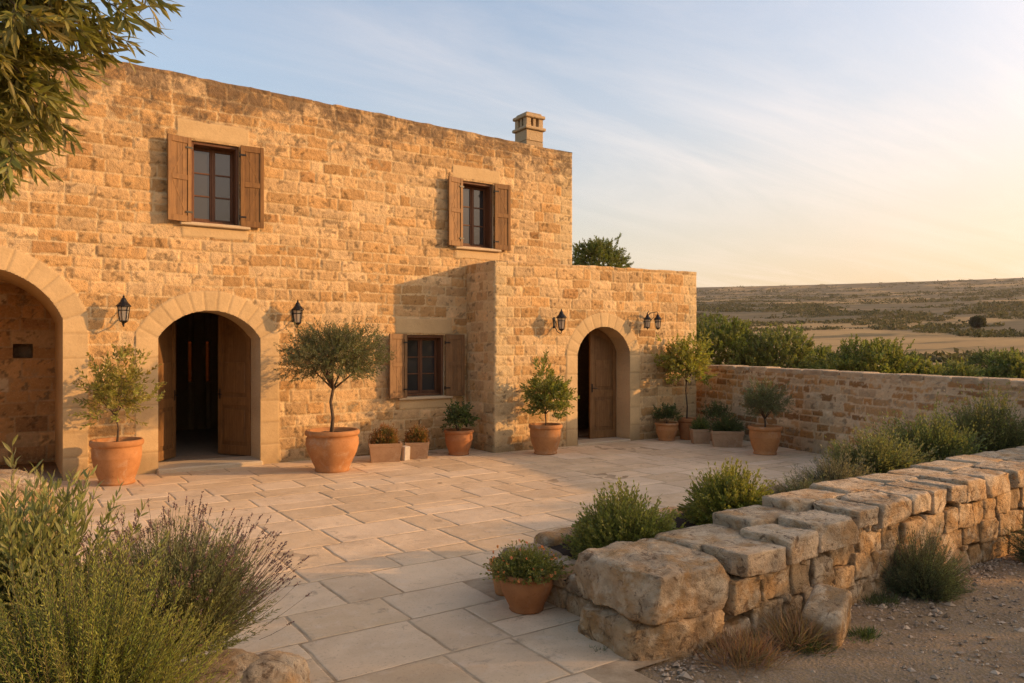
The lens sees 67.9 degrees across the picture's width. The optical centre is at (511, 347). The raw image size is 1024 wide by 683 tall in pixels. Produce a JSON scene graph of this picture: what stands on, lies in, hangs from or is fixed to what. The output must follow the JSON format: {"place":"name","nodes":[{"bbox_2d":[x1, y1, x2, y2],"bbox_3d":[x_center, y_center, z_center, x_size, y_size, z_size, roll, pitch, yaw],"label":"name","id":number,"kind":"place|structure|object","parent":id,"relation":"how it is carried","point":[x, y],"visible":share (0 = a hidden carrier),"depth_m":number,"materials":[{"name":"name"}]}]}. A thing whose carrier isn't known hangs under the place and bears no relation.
{"place":"outdoors","nodes":[
{"label":"outdoors","id":0,"kind":"place"},
{"bbox_2d":[400,445,409,460],"bbox_3d":[-1.874,1.843,13.319,0.140,0.250,0.130,3,1,45],"label":"stone block","id":1,"kind":"object","parent":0,"point":[405,453],"depth_m":13.27,"materials":[{"name":"beige stone"}]},
{"bbox_2d":[48,436,831,682],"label":"patio","id":2,"kind":"structure","parent":0,"point":[363,652],"depth_m":8.10,"materials":[{"name":"stone"}]},
{"bbox_2d":[68,342,166,485],"bbox_3d":[-5.676,0.938,10.966,1.322,2.055,1.123,0,0,12],"label":"potted shrub","id":3,"kind":"object","parent":2,"relation":"on","point":[116,459],"visible":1,"depth_m":10.86,"materials":[{"name":"green plant"}]},
{"bbox_2d":[270,316,396,472],"bbox_3d":[-2.833,0.711,12.193,1.977,2.511,1.739,0,0,-9],"label":"potted olive tree","id":4,"kind":"object","parent":2,"relation":"on","point":[331,449],"visible":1,"depth_m":11.92,"materials":[{"name":"green plant"}]},
{"bbox_2d":[368,422,401,462],"bbox_3d":[-2.207,1.623,13.197,0.582,0.685,0.346,0,0,-14],"label":"planter box","id":5,"kind":"object","parent":2,"relation":"on","point":[384,444],"visible":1,"depth_m":13.10,"materials":[{"name":"stone"}]},
{"bbox_2d":[402,422,429,458],"bbox_3d":[-1.716,1.633,13.601,0.532,0.666,0.359,0,0,-8],"label":"planter box","id":6,"kind":"object","parent":2,"relation":"on","point":[416,440],"visible":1,"depth_m":13.48,"materials":[{"name":"stone"}]},
{"bbox_2d":[440,396,479,455],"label":"potted shrub","id":7,"kind":"object","parent":2,"relation":"on","point":[458,440],"visible":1,"depth_m":13.88,"materials":[{"name":"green plant"}]},
{"bbox_2d":[490,550,506,595],"bbox_3d":[-0.047,1.795,6.102,0.268,0.342,0.268,0,0,-34],"label":"terracotta pot","id":8,"kind":"object","parent":2,"relation":"on","point":[498,590],"visible":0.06,"depth_m":6.04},
{"bbox_2d":[480,537,573,614],"bbox_3d":[0.125,1.690,5.741,0.631,0.552,0.670,0,0,38],"label":"potted shrub","id":9,"kind":"object","parent":2,"relation":"on","point":[526,578],"visible":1,"depth_m":5.59,"materials":[{"name":"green plant"}]},
{"bbox_2d":[518,351,579,454],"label":"potted shrub","id":10,"kind":"object","parent":2,"relation":"on","point":[545,436],"visible":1,"depth_m":13.97,"materials":[{"name":"green plant"}]},
{"bbox_2d":[503,481,795,616],"bbox_3d":[3.582,1.798,8.196,8.100,0.530,1.444,0,0,-34],"label":"bed edging","id":11,"kind":"object","parent":2,"relation":"on","point":[568,596],"visible":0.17,"depth_m":5.82,"materials":[{"name":"stone"}]},
{"bbox_2d":[547,490,788,580],"bbox_3d":[3.562,1.636,8.080,7.900,0.250,1.360,0,0,-34],"label":"planting bed","id":12,"kind":"object","parent":11,"relation":"in","point":[679,521],"depth_m":6.72,"materials":[{"name":"soil"}]},
{"bbox_2d":[560,477,685,559],"bbox_3d":[0.936,1.404,6.216,1.078,0.741,1.142,0,0,-34],"label":"shrub","id":13,"kind":"object","parent":12,"relation":"on","point":[621,519],"visible":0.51,"depth_m":6.08,"materials":[{"name":"green plant"}]},
{"bbox_2d":[674,456,776,524],"bbox_3d":[2.020,1.339,7.014,0.970,0.689,1.040,0,0,-34],"label":"shrub","id":14,"kind":"object","parent":12,"relation":"on","point":[732,488],"visible":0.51,"depth_m":6.89,"materials":[{"name":"green plant"}]},
{"bbox_2d":[757,465,823,493],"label":"shrub","id":15,"kind":"object","parent":12,"relation":"on","point":[805,485],"visible":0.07,"depth_m":7.49,"materials":[{"name":"green plant"}]},
{"bbox_2d":[786,430,874,487],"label":"shrub","id":16,"kind":"object","parent":12,"relation":"on","point":[834,473],"visible":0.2,"depth_m":7.91,"materials":[{"name":"green plant"}]},
{"bbox_2d":[816,416,944,474],"bbox_3d":[4.027,1.179,8.528,1.399,0.810,1.399,0,0,-34],"label":"shrub","id":17,"kind":"object","parent":12,"relation":"on","point":[885,457],"visible":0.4,"depth_m":8.27,"materials":[{"name":"green plant"}]},
{"bbox_2d":[863,392,1004,462],"bbox_3d":[5.085,1.060,9.258,1.455,1.049,1.416,0,0,-34],"label":"shrub","id":18,"kind":"object","parent":12,"relation":"on","point":[950,440],"visible":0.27,"depth_m":9.08,"materials":[{"name":"green plant"}]},
{"bbox_2d":[933,376,1023,451],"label":"shrub","id":19,"kind":"object","parent":12,"relation":"on","point":[1012,436],"visible":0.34,"depth_m":9.56,"materials":[{"name":"green plant"}]},
{"bbox_2d":[650,401,682,440],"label":"potted shrub","id":20,"kind":"object","parent":2,"relation":"on","point":[666,430],"visible":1,"depth_m":16.03,"materials":[{"name":"orange ceramic"}]},
{"bbox_2d":[651,330,717,439],"bbox_3d":[3.728,0.763,16.446,1.681,2.406,1.369,0,0,-34],"label":"potted olive tree","id":21,"kind":"object","parent":2,"relation":"on","point":[692,361],"visible":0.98,"depth_m":16.21,"materials":[{"name":"green plant"}]},
{"bbox_2d":[689,414,710,443],"bbox_3d":[3.874,1.652,15.682,0.442,0.627,0.354,0,0,1],"label":"planter box","id":22,"kind":"object","parent":2,"relation":"on","point":[699,433],"visible":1,"depth_m":15.55,"materials":[{"name":"stone"}]},
{"bbox_2d":[700,400,732,440],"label":"potted shrub","id":23,"kind":"object","parent":2,"relation":"on","point":[711,413],"visible":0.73,"depth_m":16.06,"materials":[{"name":"green plant"}]},
{"bbox_2d":[707,412,746,447],"bbox_3d":[4.296,1.613,15.150,0.817,0.707,0.359,0,0,9],"label":"planter box","id":24,"kind":"object","parent":2,"relation":"on","point":[725,432],"visible":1,"depth_m":15.04,"materials":[{"name":"stone"}]},
{"bbox_2d":[738,376,795,454],"bbox_3d":[4.729,1.226,14.150,1.037,1.480,1.153,0,0,-34],"label":"potted olive tree","id":25,"kind":"object","parent":2,"relation":"on","point":[765,438],"visible":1,"depth_m":13.94,"materials":[{"name":"green plant"}]},
{"bbox_2d":[574,446,1023,663],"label":"stone wall","id":26,"kind":"structure","parent":2,"relation":"on","point":[661,595],"depth_m":5.60,"materials":[{"name":"stone"}]},
{"bbox_2d":[28,0,1023,286],"label":"sky","id":27,"kind":"structure","parent":0,"point":[731,143],"materials":[{"name":"blue"}]},
{"bbox_2d":[260,278,1023,459],"bbox_3d":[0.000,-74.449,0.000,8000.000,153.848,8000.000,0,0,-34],"label":"ground","id":28,"kind":"structure","parent":0,"point":[929,343],"depth_m":442.39,"materials":[{"name":"beige soil"}]},
{"bbox_2d":[0,469,57,534],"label":"boulder","id":29,"kind":"object","parent":28,"relation":"on","point":[6,474],"visible":0.24,"depth_m":6.17,"materials":[{"name":"stone"}]},
{"bbox_2d":[0,0,184,201],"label":"olive tree","id":30,"kind":"object","parent":28,"relation":"on","point":[23,52],"visible":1,"depth_m":2.99,"materials":[{"name":"green plant"}]},
{"bbox_2d":[170,648,259,682],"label":"boulder","id":31,"kind":"object","parent":28,"relation":"on","point":[238,661],"visible":0.38,"depth_m":4.10,"materials":[{"name":"stone"}]},
{"bbox_2d":[241,650,309,682],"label":"boulder","id":32,"kind":"object","parent":28,"relation":"on","point":[276,666],"visible":0.85,"depth_m":4.15,"materials":[{"name":"stone"}]},
{"bbox_2d":[0,54,696,481],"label":"farmhouse","id":33,"kind":"object","parent":28,"relation":"on","point":[212,230],"visible":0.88,"depth_m":13.42,"materials":[{"name":"stone"}]},
{"bbox_2d":[116,295,131,326],"bbox_3d":[-5.906,-0.567,11.541,0.214,0.497,0.369,0,0,-34],"label":"wall lantern","id":34,"kind":"object","parent":33,"relation":"attached to","point":[123,305],"depth_m":11.43,"materials":[{"name":"black metal"}]},
{"bbox_2d":[158,321,177,461],"bbox_3d":[-5.861,0.646,12.840,0.113,2.488,0.782,0,0,2],"label":"door","id":35,"kind":"structure","parent":33,"relation":"in","point":[167,339],"depth_m":12.95,"materials":[{"name":"brown wood"}]},
{"bbox_2d":[167,133,263,229],"bbox_3d":[-4.896,-2.668,12.513,1.512,1.395,0.471,0,0,-34],"label":"window","id":36,"kind":"structure","parent":33,"relation":"in","point":[202,178],"depth_m":12.61,"materials":[{"name":"brown wood"}]},
{"bbox_2d":[217,315,250,455],"bbox_3d":[-4.936,0.646,13.485,0.782,2.488,0.113,0,0,26],"label":"door","id":37,"kind":"structure","parent":33,"relation":"in","point":[234,345],"depth_m":13.50,"materials":[{"name":"brown wood"}]},
{"bbox_2d":[291,300,303,327],"bbox_3d":[-3.694,-0.587,13.019,0.214,0.497,0.369,0,0,-34],"label":"wall lantern","id":38,"kind":"object","parent":33,"relation":"attached to","point":[297,309],"depth_m":12.91,"materials":[{"name":"black metal"}]},
{"bbox_2d":[389,334,464,399],"bbox_3d":[-1.706,0.357,14.648,1.634,1.245,0.464,0,0,-34],"label":"window","id":39,"kind":"structure","parent":33,"relation":"in","point":[416,369],"depth_m":14.77,"materials":[{"name":"brown wood"}]},
{"bbox_2d":[448,176,510,252],"bbox_3d":[-0.735,-2.643,15.302,1.475,1.385,0.456,0,0,-34],"label":"window","id":40,"kind":"structure","parent":33,"relation":"in","point":[469,203],"depth_m":15.40,"materials":[{"name":"brown wood"}]},
{"bbox_2d":[553,308,566,333],"bbox_3d":[0.922,-0.526,14.858,0.214,0.497,0.359,0,0,-34],"label":"wall lantern","id":41,"kind":"object","parent":33,"relation":"attached to","point":[561,317],"depth_m":14.76,"materials":[{"name":"black metal"}]},
{"bbox_2d":[589,329,615,438],"bbox_3d":[1.961,0.746,16.261,0.695,2.348,0.113,0,0,-31],"label":"door","id":42,"kind":"structure","parent":33,"relation":"in","point":[602,352],"depth_m":16.26,"materials":[{"name":"brown wood"}]},
{"bbox_2d":[644,311,661,329],"bbox_3d":[2.990,-0.608,16.157,0.385,0.467,0.380,0,0,11],"label":"wall lantern","id":43,"kind":"object","parent":33,"relation":"attached to","point":[648,319],"depth_m":16.18,"materials":[{"name":"black metal"}]},
{"bbox_2d":[572,233,633,267],"bbox_3d":[3.023,-0.740,25.934,2.332,6.485,2.422,0,0,-7],"label":"tree","id":44,"kind":"object","parent":28,"relation":"on","point":[598,251],"visible":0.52,"depth_m":25.56,"materials":[{"name":"green plant"}]},
{"bbox_2d":[696,307,774,365],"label":"bush","id":45,"kind":"object","parent":28,"relation":"on","point":[734,336],"visible":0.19,"depth_m":22.35,"materials":[{"name":"green plant"}]},
{"bbox_2d":[716,320,816,368],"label":"bush","id":46,"kind":"object","parent":28,"relation":"on","point":[788,353],"visible":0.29,"depth_m":21.43,"materials":[{"name":"green plant"}]},
{"bbox_2d":[789,343,836,367],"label":"bush","id":47,"kind":"object","parent":28,"relation":"on","point":[820,351],"visible":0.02,"depth_m":22.69,"materials":[{"name":"green plant"}]},
{"bbox_2d":[696,365,1023,454],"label":"boundary wall","id":48,"kind":"structure","parent":28,"relation":"on","point":[835,404],"depth_m":13.69,"materials":[{"name":"beige stone"}]},
{"bbox_2d":[696,277,1023,362],"bbox_3d":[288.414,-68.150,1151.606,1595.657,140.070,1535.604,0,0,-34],"label":"scrub","id":49,"kind":"object","parent":28,"relation":"on","point":[887,321],"visible":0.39,"depth_m":414.45,"materials":[{"name":"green plant"}]},
{"bbox_2d":[805,333,920,373],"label":"bush","id":50,"kind":"object","parent":28,"relation":"on","point":[884,358],"visible":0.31,"depth_m":19.40,"materials":[{"name":"green plant"}]},
{"bbox_2d":[878,351,931,367],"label":"bush","id":51,"kind":"object","parent":28,"relation":"on","point":[911,353],"visible":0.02,"depth_m":45.35,"materials":[{"name":"green plant"}]},
{"bbox_2d":[896,356,951,374],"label":"bush","id":52,"kind":"object","parent":28,"relation":"on","point":[927,368],"visible":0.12,"depth_m":19.70,"materials":[{"name":"green plant"}]},
{"bbox_2d":[932,357,984,371],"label":"bush","id":53,"kind":"object","parent":28,"relation":"on","point":[947,366],"visible":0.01,"depth_m":32.76,"materials":[{"name":"green plant"}]},
{"bbox_2d":[939,356,985,376],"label":"bush","id":54,"kind":"object","parent":28,"relation":"on","point":[962,369],"visible":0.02,"depth_m":18.77,"materials":[{"name":"green plant"}]},
{"bbox_2d":[966,315,986,328],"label":"tree","id":55,"kind":"object","parent":28,"relation":"on","point":[977,321],"visible":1,"depth_m":238.87,"materials":[{"name":"green plant"}]},
{"bbox_2d":[956,346,1023,370],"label":"bush","id":56,"kind":"object","parent":28,"relation":"on","point":[977,360],"visible":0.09,"depth_m":43.92,"materials":[{"name":"green plant"}]},
{"bbox_2d":[972,347,1023,378],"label":"bush","id":57,"kind":"object","parent":28,"relation":"on","point":[1008,365],"visible":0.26,"depth_m":18.79,"materials":[{"name":"green plant"}]},
{"bbox_2d":[635,552,1023,682],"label":"gravel path","id":58,"kind":"structure","parent":0,"point":[840,666],"depth_m":4.96,"materials":[{"name":"beige gravel"}]},
{"bbox_2d":[687,617,807,682],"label":"grass tuft","id":59,"kind":"object","parent":58,"relation":"on","point":[755,653],"visible":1,"depth_m":4.77,"materials":[{"name":"brown plant"}]},
{"bbox_2d":[746,600,858,653],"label":"grass tuft","id":60,"kind":"object","parent":58,"relation":"on","point":[789,635],"visible":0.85,"depth_m":5.00,"materials":[{"name":"brown plant"}]},
{"bbox_2d":[785,634,841,656],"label":"grass tuft","id":61,"kind":"object","parent":58,"relation":"on","point":[813,647],"visible":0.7,"depth_m":4.92,"materials":[{"name":"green plant"}]},
{"bbox_2d":[800,583,851,647],"bbox_3d":[2.150,1.885,5.209,0.270,0.371,0.446,7,20,34],"label":"loose block","id":62,"kind":"object","parent":58,"relation":"on","point":[835,603],"depth_m":5.08,"materials":[{"name":"stone"}]},
{"bbox_2d":[847,625,887,642],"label":"grass tuft","id":63,"kind":"object","parent":58,"relation":"on","point":[870,633],"visible":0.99,"depth_m":5.20,"materials":[{"name":"green plant"}]},
{"bbox_2d":[858,589,905,607],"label":"grass tuft","id":64,"kind":"object","parent":58,"relation":"on","point":[875,598],"visible":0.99,"depth_m":5.88,"materials":[{"name":"green plant"}]},
{"bbox_2d":[875,521,980,603],"bbox_3d":[3.281,1.705,6.118,0.812,0.656,0.762,0,0,-34],"label":"shrub","id":65,"kind":"object","parent":58,"relation":"on","point":[923,575],"visible":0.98,"depth_m":6.00,"materials":[{"name":"green plant"}]},
{"bbox_2d":[998,498,1023,561],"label":"shrub","id":66,"kind":"object","parent":58,"relation":"on","point":[1019,542],"visible":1,"depth_m":7.05,"materials":[{"name":"green plant"}]},
{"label":"soil bank","id":67,"kind":"structure","parent":0,"visible":0},
{"bbox_2d":[0,435,169,666],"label":"leafy shrub","id":68,"kind":"object","parent":67,"relation":"on","point":[25,536],"visible":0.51,"depth_m":3.65,"materials":[{"name":"green plant"}]},
{"bbox_2d":[0,505,241,682],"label":"rosemary bush","id":69,"kind":"object","parent":67,"relation":"on","point":[101,659],"visible":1,"depth_m":2.92,"materials":[{"name":"green plant"}]},
{"bbox_2d":[36,491,311,674],"bbox_3d":[-1.754,1.205,3.975,1.396,0.879,1.486,0,0,-34],"label":"lavender bush","id":70,"kind":"object","parent":67,"relation":"on","point":[216,576],"visible":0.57,"depth_m":3.93,"materials":[{"name":"green plant"}]}
]}

